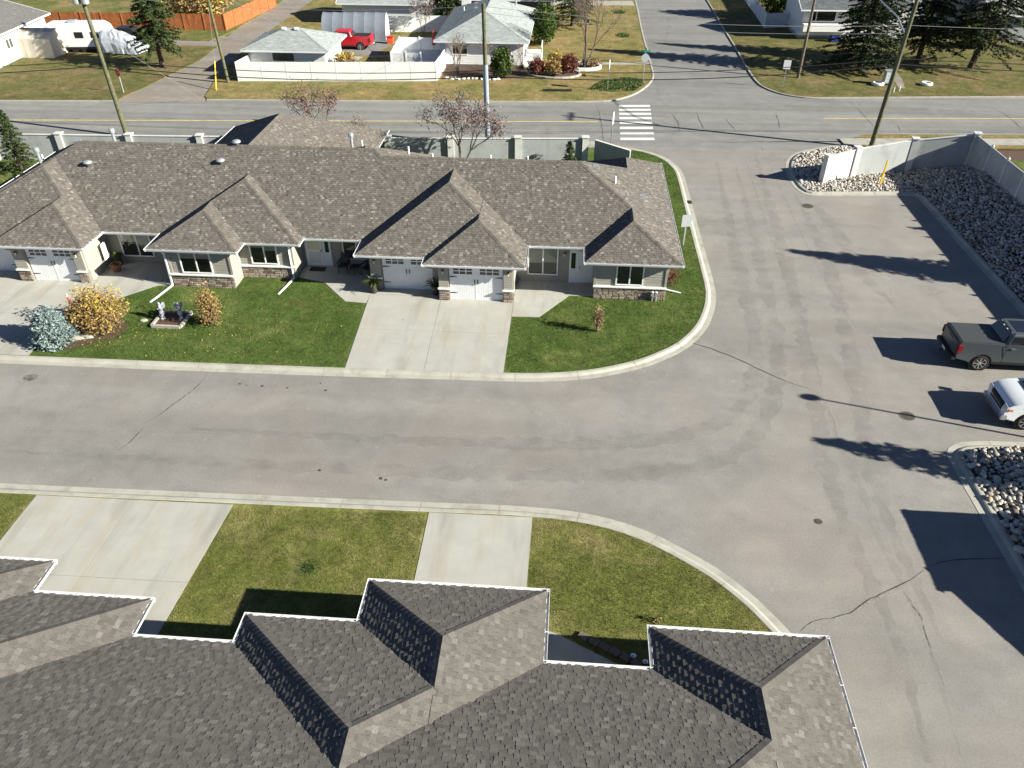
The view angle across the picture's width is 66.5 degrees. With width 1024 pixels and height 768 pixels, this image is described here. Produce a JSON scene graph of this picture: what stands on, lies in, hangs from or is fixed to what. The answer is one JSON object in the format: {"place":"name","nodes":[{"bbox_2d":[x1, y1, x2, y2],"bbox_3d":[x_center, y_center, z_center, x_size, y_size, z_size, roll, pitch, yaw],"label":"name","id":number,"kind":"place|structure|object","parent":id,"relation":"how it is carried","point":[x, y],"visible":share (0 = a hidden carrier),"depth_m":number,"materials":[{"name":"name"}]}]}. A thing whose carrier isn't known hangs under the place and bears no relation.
{"place":"outdoors","nodes":[
{"label":"outdoors","id":0,"kind":"place"},
{"bbox_2d":[0,270,96,355],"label":"driveway","id":1,"kind":"structure","parent":0,"point":[21,300],"depth_m":41.61,"materials":[{"name":"concrete"}]},
{"bbox_2d":[72,0,127,132],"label":"utility pole","id":2,"kind":"object","parent":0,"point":[108,79],"visible":0.9,"depth_m":59.89,"materials":[{"name":"wood"}]},
{"bbox_2d":[104,60,482,73],"bbox_3d":[-16.670,-23.823,58.906,29.535,0.601,0.053,3,36,4],"label":"power line","id":3,"kind":"object","parent":2,"relation":"attached to","point":[290,72],"visible":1,"depth_m":59.09,"materials":[{"name":"rubber"}]},
{"bbox_2d":[0,45,216,99],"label":"verge","id":4,"kind":"structure","parent":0,"point":[89,83],"depth_m":77.76,"materials":[{"name":"green plant"}]},
{"bbox_2d":[0,0,49,67],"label":"house","id":5,"kind":"structure","parent":4,"relation":"on","point":[15,18],"depth_m":82.66,"materials":[{"name":"grey"}]},
{"bbox_2d":[16,27,71,57],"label":"car canopy","id":6,"kind":"object","parent":4,"relation":"on","point":[47,42],"visible":0.75,"depth_m":82.50,"materials":[{"name":"beige fabric"}]},
{"bbox_2d":[42,19,112,51],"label":"travel trailer","id":7,"kind":"object","parent":4,"relation":"on","point":[76,34],"visible":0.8,"depth_m":83.92,"materials":[{"name":"white metal"}]},
{"bbox_2d":[99,28,149,54],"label":"tarped boat","id":8,"kind":"object","parent":4,"relation":"on","point":[120,39],"visible":0.83,"depth_m":83.53,"materials":[{"name":"white fabric"}]},
{"bbox_2d":[126,0,184,66],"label":"spruce tree","id":9,"kind":"object","parent":4,"relation":"on","point":[150,29],"visible":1,"depth_m":77.37,"materials":[{"name":"green plant"}]},
{"bbox_2d":[0,495,232,634],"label":"driveway","id":10,"kind":"structure","parent":0,"point":[157,550],"depth_m":27.91,"materials":[{"name":"concrete"}]},
{"bbox_2d":[77,261,174,303],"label":"walkway","id":11,"kind":"structure","parent":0,"point":[129,277],"depth_m":43.84,"materials":[{"name":"concrete"}]},
{"bbox_2d":[7,0,282,40],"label":"verge","id":12,"kind":"structure","parent":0,"point":[111,6],"depth_m":103.89,"materials":[{"name":"green plant"}]},
{"bbox_2d":[44,0,276,30],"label":"cedar fence","id":13,"kind":"object","parent":12,"relation":"on","point":[226,21],"visible":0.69,"depth_m":93.47,"materials":[{"name":"orange wood"}]},
{"bbox_2d":[157,0,233,18],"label":"autumn shrub","id":14,"kind":"object","parent":12,"relation":"on","point":[192,7],"visible":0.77,"depth_m":95.73,"materials":[{"name":"yellow plant"}]},
{"bbox_2d":[109,0,312,102],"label":"lane","id":15,"kind":"structure","parent":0,"point":[166,90],"depth_m":80.78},
{"bbox_2d":[239,27,346,61],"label":"garage","id":16,"kind":"structure","parent":0,"point":[294,44],"depth_m":77.03,"materials":[{"name":"white"}]},
{"bbox_2d":[299,264,370,302],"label":"walkway","id":17,"kind":"structure","parent":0,"point":[343,284],"depth_m":43.65,"materials":[{"name":"concrete"}]},
{"bbox_2d":[0,148,704,372],"bbox_3d":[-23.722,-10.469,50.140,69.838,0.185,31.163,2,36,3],"label":"lawn","id":18,"kind":"structure","parent":0,"point":[569,365],"depth_m":39.54,"materials":[{"name":"green plant"}]},
{"bbox_2d":[0,110,40,176],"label":"spruce tree","id":19,"kind":"object","parent":18,"relation":"on","point":[6,128],"visible":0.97,"depth_m":55.65,"materials":[{"name":"green plant"}]},
{"bbox_2d":[50,313,129,349],"bbox_3d":[-21.353,-2.735,39.423,3.700,0.001,3.700,2,36,3],"label":"planting bed","id":20,"kind":"object","parent":18,"relation":"on","point":[79,343],"visible":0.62,"depth_m":39.07,"materials":[{"name":"brown soil"}]},
{"bbox_2d":[27,305,80,351],"bbox_3d":[-22.471,-2.924,38.075,2.330,2.067,2.633,2,36,3],"label":"blue spruce shrub","id":21,"kind":"object","parent":20,"relation":"on","point":[48,323],"visible":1,"depth_m":37.66,"materials":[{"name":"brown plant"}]},
{"bbox_2d":[61,282,129,335],"bbox_3d":[-20.684,-3.846,38.879,3.290,2.521,2.778,2,36,3],"label":"autumn shrub","id":22,"kind":"object","parent":20,"relation":"on","point":[93,307],"visible":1,"depth_m":38.61,"materials":[{"name":"yellow plant"}]},
{"bbox_2d":[150,310,192,328],"bbox_3d":[-17.485,-3.332,40.124,1.610,0.150,1.570,2,36,3],"label":"raised planter","id":23,"kind":"object","parent":18,"relation":"on","point":[171,320],"visible":0.86,"depth_m":40.04,"materials":[{"name":"stone"}]},
{"bbox_2d":[189,280,222,326],"bbox_3d":[-15.273,-4.011,39.163,1.544,2.416,1.506,-19,40,-24],"label":"autumn shrub","id":24,"kind":"object","parent":18,"relation":"on","point":[208,308],"visible":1,"depth_m":39.10,"materials":[{"name":"yellow plant"}]},
{"bbox_2d":[0,131,589,160],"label":"precast wall","id":25,"kind":"structure","parent":18,"relation":"on","point":[517,147],"depth_m":57.27,"materials":[{"name":"grey concrete"}]},
{"bbox_2d":[275,76,346,119],"bbox_3d":[-15.110,-19.928,58.189,5.579,5.651,4.558,2,36,3],"label":"ornamental tree","id":26,"kind":"object","parent":18,"relation":"on","point":[303,102],"visible":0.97,"depth_m":57.71,"materials":[{"name":"brown plant"}]},
{"bbox_2d":[0,113,684,302],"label":"townhouse row","id":27,"kind":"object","parent":18,"relation":"on","point":[282,196],"visible":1,"depth_m":43.32,"materials":[{"name":"grey tile"}]},
{"bbox_2d":[0,248,16,270],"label":"garage door","id":28,"kind":"structure","parent":27,"relation":"in","point":[7,263],"depth_m":44.14,"materials":[{"name":"white metal"}]},
{"bbox_2d":[24,249,80,280],"bbox_3d":[-25.231,-6.559,42.996,2.710,2.130,0.112,2,36,3],"label":"garage door","id":29,"kind":"structure","parent":27,"relation":"in","point":[45,264],"depth_m":43.01,"materials":[{"name":"white metal"}]},
{"bbox_2d":[117,235,154,256],"bbox_3d":[-21.537,-8.109,44.626,1.850,1.800,0.051,2,36,3],"label":"window","id":30,"kind":"structure","parent":27,"relation":"in","point":[131,245],"depth_m":44.77,"materials":[{"name":"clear glass"}]},
{"bbox_2d":[177,253,213,273],"bbox_3d":[-17.081,-6.546,42.132,1.730,1.270,0.051,2,36,3],"label":"window","id":31,"kind":"structure","parent":27,"relation":"in","point":[189,262],"depth_m":42.18,"materials":[{"name":"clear glass"}]},
{"bbox_2d":[248,245,278,264],"bbox_3d":[-13.667,-7.175,42.938,1.530,1.290,0.051,2,36,3],"label":"window","id":32,"kind":"structure","parent":27,"relation":"in","point":[259,254],"depth_m":43.01,"materials":[{"name":"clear glass"}]},
{"bbox_2d":[304,241,333,265],"bbox_3d":[-11.038,-7.641,44.393,1.500,2.020,0.136,2,36,3],"label":"door","id":33,"kind":"structure","parent":27,"relation":"in","point":[317,252],"depth_m":44.53,"materials":[{"name":"white wood"}]},
{"bbox_2d":[382,259,432,289],"bbox_3d":[-5.615,-5.978,42.202,2.720,2.130,0.112,2,36,3],"label":"garage door","id":34,"kind":"structure","parent":27,"relation":"in","point":[398,273],"depth_m":42.25,"materials":[{"name":"white metal"}]},
{"bbox_2d":[449,268,502,300],"bbox_3d":[-1.890,-5.295,41.270,2.820,2.130,0.112,2,36,3],"label":"garage door","id":35,"kind":"structure","parent":27,"relation":"in","point":[477,284],"depth_m":41.29,"materials":[{"name":"white metal"}]},
{"bbox_2d":[528,248,558,274],"bbox_3d":[1.693,-6.732,42.731,1.670,1.680,0.051,2,36,3],"label":"window","id":36,"kind":"structure","parent":27,"relation":"in","point":[540,261],"depth_m":42.77,"materials":[{"name":"grey glass"}]},
{"bbox_2d":[568,250,593,283],"bbox_3d":[3.805,-6.390,42.737,1.390,2.000,0.137,2,36,3],"label":"door","id":37,"kind":"structure","parent":27,"relation":"in","point":[579,272],"depth_m":42.83,"materials":[{"name":"white"}]},
{"bbox_2d":[615,266,644,285],"bbox_3d":[6.207,-5.757,41.020,1.460,1.310,0.051,2,36,3],"label":"window","id":38,"kind":"structure","parent":27,"relation":"in","point":[626,276],"depth_m":41.10,"materials":[{"name":"black glass"}]},
{"bbox_2d":[413,86,514,157],"bbox_3d":[-3.622,-17.886,54.977,4.858,6.154,7.627,-30,46,-34],"label":"ornamental tree","id":39,"kind":"object","parent":18,"relation":"on","point":[482,117],"visible":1,"depth_m":53.84,"materials":[{"name":"brown plant"}]},
{"bbox_2d":[511,280,592,316],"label":"walkway","id":40,"kind":"structure","parent":18,"relation":"on","point":[535,298],"depth_m":42.30,"materials":[{"name":"concrete"}]},
{"bbox_2d":[594,139,630,159],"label":"entry wall","id":41,"kind":"structure","parent":18,"relation":"on","point":[603,150],"depth_m":56.42,"materials":[{"name":"grey concrete"}]},
{"bbox_2d":[341,41,395,54],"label":"parking pad","id":42,"kind":"object","parent":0,"point":[378,47],"visible":0.21,"depth_m":85.90,"materials":[{"name":"concrete"}]},
{"bbox_2d":[334,28,375,49],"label":"pickup truck","id":43,"kind":"object","parent":42,"relation":"on","point":[359,41],"visible":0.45,"depth_m":85.32,"materials":[{"name":"red paint"}]},
{"bbox_2d":[335,0,433,15],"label":"garage","id":44,"kind":"structure","parent":0,"point":[389,7],"depth_m":94.78,"materials":[{"name":"white"}]},
{"bbox_2d":[0,493,770,666],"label":"lawn","id":45,"kind":"structure","parent":0,"point":[573,595],"depth_m":26.79,"materials":[{"name":"green plant"}]},
{"bbox_2d":[0,556,867,767],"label":"townhouse row","id":46,"kind":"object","parent":45,"relation":"on","point":[407,674],"visible":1,"depth_m":19.65,"materials":[{"name":"grey"}]},
{"bbox_2d":[547,631,617,664],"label":"walkway","id":47,"kind":"structure","parent":45,"relation":"on","point":[561,648],"depth_m":24.29,"materials":[{"name":"concrete"}]},
{"bbox_2d":[577,631,642,665],"bbox_3d":[3.043,8.285,24.332,2.148,0.120,0.287,20,41,25],"label":"garden edging","id":48,"kind":"object","parent":45,"relation":"on","point":[613,651],"visible":0.96,"depth_m":24.30,"materials":[{"name":"grey stone"}]},
{"bbox_2d":[205,0,651,100],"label":"verge","id":49,"kind":"structure","parent":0,"point":[569,39],"depth_m":75.74,"materials":[{"name":"green plant"}]},
{"bbox_2d":[207,0,229,82],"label":"utility pole","id":50,"kind":"object","parent":49,"relation":"on","point":[218,43],"visible":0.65,"depth_m":73.38,"materials":[{"name":"wood"}]},
{"bbox_2d":[235,48,445,80],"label":"vinyl fence","id":51,"kind":"object","parent":49,"relation":"on","point":[342,70],"visible":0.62,"depth_m":75.30,"materials":[{"name":"white plastic"}]},
{"bbox_2d":[321,12,390,40],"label":"tent shelter","id":52,"kind":"object","parent":49,"relation":"on","point":[377,24],"visible":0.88,"depth_m":88.40,"materials":[{"name":"grey fabric"}]},
{"bbox_2d":[390,36,439,61],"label":"deck fence","id":53,"kind":"object","parent":49,"relation":"on","point":[401,43],"visible":0.66,"depth_m":83.47,"materials":[{"name":"white plastic"}]},
{"bbox_2d":[389,15,448,31],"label":"vinyl fence","id":54,"kind":"object","parent":49,"relation":"on","point":[407,23],"visible":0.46,"depth_m":92.27,"materials":[{"name":"white plastic"}]},
{"bbox_2d":[400,49,439,61],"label":"deck","id":55,"kind":"structure","parent":49,"relation":"on","point":[428,55],"depth_m":82.65,"materials":[{"name":"wood"}]},
{"bbox_2d":[407,0,436,34],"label":"ornamental tree","id":56,"kind":"object","parent":49,"relation":"on","point":[422,7],"visible":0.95,"depth_m":89.85,"materials":[{"name":"grey plant"}]},
{"bbox_2d":[431,0,461,15],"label":"spruce tree","id":57,"kind":"object","parent":49,"relation":"on","point":[446,4],"visible":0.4,"depth_m":94.75,"materials":[{"name":"green plant"}]},
{"bbox_2d":[440,67,525,79],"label":"planting bed","id":58,"kind":"object","parent":49,"relation":"on","point":[472,72],"visible":0.64,"depth_m":78.00,"materials":[{"name":"brown soil"}]},
{"bbox_2d":[489,45,513,77],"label":"evergreen shrub","id":59,"kind":"object","parent":58,"relation":"on","point":[500,61],"visible":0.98,"depth_m":75.23,"materials":[{"name":"green plant"}]},
{"bbox_2d":[433,0,542,67],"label":"house","id":60,"kind":"structure","parent":49,"relation":"on","point":[511,31],"depth_m":79.55,"materials":[{"name":"white"}]},
{"bbox_2d":[530,1,558,44],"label":"evergreen shrub","id":61,"kind":"object","parent":49,"relation":"on","point":[543,30],"visible":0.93,"depth_m":86.05,"materials":[{"name":"green plant"}]},
{"bbox_2d":[527,68,581,78],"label":"garden edging","id":62,"kind":"object","parent":49,"relation":"on","point":[565,75],"visible":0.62,"depth_m":77.16,"materials":[{"name":"stone"}]},
{"bbox_2d":[527,56,547,75],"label":"autumn shrub","id":63,"kind":"object","parent":62,"relation":"in","point":[539,62],"visible":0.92,"depth_m":76.77,"materials":[{"name":"brown plant"}]},
{"bbox_2d":[560,53,578,73],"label":"autumn shrub","id":64,"kind":"object","parent":62,"relation":"in","point":[571,61],"visible":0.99,"depth_m":77.54,"materials":[{"name":"brown plant"}]},
{"bbox_2d":[547,0,599,26],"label":"tree","id":65,"kind":"object","parent":49,"relation":"on","point":[572,10],"visible":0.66,"depth_m":93.56,"materials":[{"name":"green plant"}]},
{"bbox_2d":[569,0,621,67],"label":"bare tree","id":66,"kind":"object","parent":49,"relation":"on","point":[578,10],"visible":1,"depth_m":76.65,"materials":[{"name":"brown plant"}]},
{"bbox_2d":[588,10,643,91],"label":"clover","id":67,"kind":"object","parent":49,"relation":"on","point":[621,85],"visible":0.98,"depth_m":74.84,"materials":[{"name":"green plant"}]},
{"bbox_2d":[345,288,512,372],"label":"driveway","id":68,"kind":"structure","parent":0,"point":[410,329],"depth_m":39.13,"materials":[{"name":"concrete"}]},
{"bbox_2d":[414,512,532,586],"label":"driveway","id":69,"kind":"structure","parent":0,"point":[494,550],"depth_m":27.64,"materials":[{"name":"concrete"}]},
{"bbox_2d":[459,0,553,23],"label":"house","id":70,"kind":"structure","parent":0,"point":[532,3],"depth_m":94.60,"materials":[{"name":"grey"}]},
{"bbox_2d":[0,141,1023,767],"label":"private road","id":71,"kind":"structure","parent":0,"point":[744,471],"depth_m":32.63,"materials":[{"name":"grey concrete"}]},
{"bbox_2d":[0,147,715,381],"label":"kerb","id":72,"kind":"structure","parent":71,"relation":"on","point":[695,333],"depth_m":36.90,"materials":[{"name":"concrete"}]},
{"bbox_2d":[0,483,790,632],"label":"kerb","id":73,"kind":"structure","parent":71,"relation":"on","point":[770,621],"depth_m":29.42,"materials":[{"name":"concrete"}]},
{"bbox_2d":[785,145,1023,316],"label":"kerb","id":74,"kind":"structure","parent":71,"relation":"on","point":[1006,290],"depth_m":50.93,"materials":[{"name":"concrete"}]},
{"bbox_2d":[793,145,1023,299],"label":"rock bed","id":75,"kind":"object","parent":71,"relation":"on","point":[984,218],"visible":0.79,"depth_m":51.33,"materials":[{"name":"stone"}]},
{"bbox_2d":[818,131,982,182],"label":"entry wall","id":76,"kind":"structure","parent":75,"relation":"on","point":[914,153],"depth_m":55.51,"materials":[{"name":"grey concrete"}]},
{"bbox_2d":[968,132,1023,213],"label":"side fence","id":77,"kind":"object","parent":75,"relation":"on","point":[1000,168],"visible":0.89,"depth_m":51.69,"materials":[{"name":"grey concrete"}]},
{"bbox_2d":[936,318,1023,370],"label":"pickup truck","id":78,"kind":"object","parent":71,"relation":"on","point":[976,346],"visible":1,"depth_m":36.30,"materials":[{"name":"paint"}]},
{"bbox_2d":[946,441,1023,590],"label":"kerb","id":79,"kind":"structure","parent":71,"relation":"on","point":[1005,543],"depth_m":29.68,"materials":[{"name":"concrete"}]},
{"bbox_2d":[961,445,1023,557],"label":"rock bed","id":80,"kind":"object","parent":71,"relation":"on","point":[998,473],"visible":1,"depth_m":30.37,"materials":[{"name":"stone"}]},
{"bbox_2d":[983,378,1023,429],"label":"car","id":81,"kind":"object","parent":71,"relation":"on","point":[1004,398],"visible":1,"depth_m":33.19,"materials":[{"name":"white paint"}]},
{"bbox_2d":[0,98,1023,140],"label":"road","id":82,"kind":"structure","parent":0,"point":[759,122],"depth_m":66.86,"materials":[{"name":"grey asphalt"}]},
{"bbox_2d":[0,100,112,101],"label":"kerb","id":83,"kind":"structure","parent":82,"relation":"on","point":[56,100],"depth_m":70.67,"materials":[{"name":"concrete"}]},
{"bbox_2d":[87,120,597,121],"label":"road marking","id":84,"kind":"object","parent":82,"relation":"on","point":[254,120],"visible":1,"depth_m":66.41,"materials":[{"name":"yellow paint"}]},
{"bbox_2d":[207,0,653,102],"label":"kerb","id":85,"kind":"structure","parent":82,"relation":"on","point":[643,88],"depth_m":70.66,"materials":[{"name":"concrete"}]},
{"bbox_2d":[619,105,654,139],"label":"crosswalk","id":86,"kind":"structure","parent":82,"relation":"on","point":[635,122],"depth_m":65.97,"materials":[{"name":"white paint"}]},
{"bbox_2d":[706,0,1023,98],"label":"kerb","id":87,"kind":"structure","parent":82,"relation":"on","point":[745,65],"depth_m":71.64,"materials":[{"name":"concrete"}]},
{"bbox_2d":[588,141,594,147],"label":"sidewalk","id":88,"kind":"structure","parent":0,"point":[591,144],"depth_m":61.36,"materials":[{"name":"concrete"}]},
{"bbox_2d":[481,3,489,137],"bbox_3d":[-1.919,-22.637,58.181,0.494,10.505,0.418,2,36,3],"label":"utility pole","id":89,"kind":"object","parent":88,"relation":"on","point":[485,76],"visible":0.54,"depth_m":57.43,"materials":[{"name":"wood"}]},
{"bbox_2d":[106,65,482,80],"bbox_3d":[-16.659,-23.452,59.177,29.527,0.731,0.065,3,36,4],"label":"power line","id":90,"kind":"object","parent":89,"relation":"attached to","point":[295,79],"visible":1,"depth_m":59.34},
{"bbox_2d":[226,33,1023,159],"bbox_3d":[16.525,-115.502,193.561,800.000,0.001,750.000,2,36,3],"label":"ground","id":91,"kind":"structure","parent":0,"point":[1014,154],"depth_m":60.54,"materials":[{"name":"concrete"}]},
{"bbox_2d":[600,140,837,150],"bbox_3d":[16.400,-18.747,61.404,19.326,0.001,2.116,1,36,1],"label":"road apron","id":92,"kind":"object","parent":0,"point":[786,146],"visible":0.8,"depth_m":61.63,"materials":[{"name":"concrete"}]},
{"bbox_2d":[615,0,837,103],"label":"side street","id":93,"kind":"structure","parent":0,"point":[676,49],"depth_m":81.77,"materials":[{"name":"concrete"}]},
{"bbox_2d":[708,0,1023,96],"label":"verge","id":94,"kind":"structure","parent":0,"point":[757,49],"depth_m":79.26,"materials":[{"name":"green plant"}]},
{"bbox_2d":[745,0,789,27],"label":"picket fence","id":95,"kind":"object","parent":94,"relation":"on","point":[764,17],"visible":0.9,"depth_m":94.44,"materials":[{"name":"white wood"}]},
{"bbox_2d":[757,0,786,16],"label":"evergreen shrub","id":96,"kind":"object","parent":94,"relation":"on","point":[775,6],"visible":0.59,"depth_m":97.43,"materials":[{"name":"green plant"}]},
{"bbox_2d":[796,0,815,77],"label":"utility pole","id":97,"kind":"object","parent":94,"relation":"on","point":[806,39],"visible":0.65,"depth_m":74.75,"materials":[{"name":"wood"}]},
{"bbox_2d":[782,0,916,39],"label":"house","id":98,"kind":"structure","parent":94,"relation":"on","point":[826,12],"depth_m":88.70,"materials":[{"name":"grey stone"}]},
{"bbox_2d":[808,11,836,21],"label":"window","id":99,"kind":"structure","parent":98,"relation":"in","point":[818,16],"depth_m":88.68,"materials":[{"name":"black glass"}]},
{"bbox_2d":[811,0,908,75],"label":"spruce tree","id":100,"kind":"object","parent":94,"relation":"on","point":[868,16],"visible":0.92,"depth_m":76.05,"materials":[{"name":"green plant"}]},
{"bbox_2d":[877,0,968,62],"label":"spruce tree","id":101,"kind":"object","parent":94,"relation":"on","point":[927,32],"visible":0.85,"depth_m":78.42,"materials":[{"name":"green plant"}]},
{"bbox_2d":[933,0,1023,69],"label":"spruce tree","id":102,"kind":"object","parent":94,"relation":"on","point":[978,40],"visible":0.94,"depth_m":76.27,"materials":[{"name":"green plant"}]},
{"bbox_2d":[839,138,1023,145],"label":"sidewalk","id":103,"kind":"structure","parent":0,"point":[866,141],"depth_m":61.91,"materials":[{"name":"concrete"}]},
{"bbox_2d":[856,134,1023,138],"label":"verge","id":104,"kind":"structure","parent":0,"point":[935,136],"depth_m":62.87,"materials":[{"name":"green plant"}]},
{"bbox_2d":[861,145,1023,149],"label":"verge","id":105,"kind":"structure","parent":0,"point":[1016,147],"depth_m":60.87,"materials":[{"name":"green plant"}]},
{"bbox_2d":[869,0,918,145],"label":"utility pole","id":106,"kind":"object","parent":105,"relation":"on","point":[890,86],"visible":0.85,"depth_m":57.65,"materials":[{"name":"wood"}]},
{"bbox_2d":[488,64,894,79],"bbox_3d":[13.143,-23.066,57.703,30.197,1.212,0.065,0,36,0],"label":"power line","id":107,"kind":"object","parent":106,"relation":"attached to","point":[690,78],"visible":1,"depth_m":57.98,"materials":[{"name":"rubber"}]},
{"bbox_2d":[488,58,896,72],"bbox_3d":[13.148,-23.429,57.438,30.218,1.102,0.053,0,36,0],"label":"power line","id":108,"kind":"object","parent":106,"relation":"attached to","point":[688,71],"visible":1,"depth_m":57.68,"materials":[{"name":"rubber"}]},
{"bbox_2d":[955,0,1023,40],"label":"house","id":109,"kind":"structure","parent":0,"point":[1020,32],"depth_m":88.48,"materials":[{"name":"white"}]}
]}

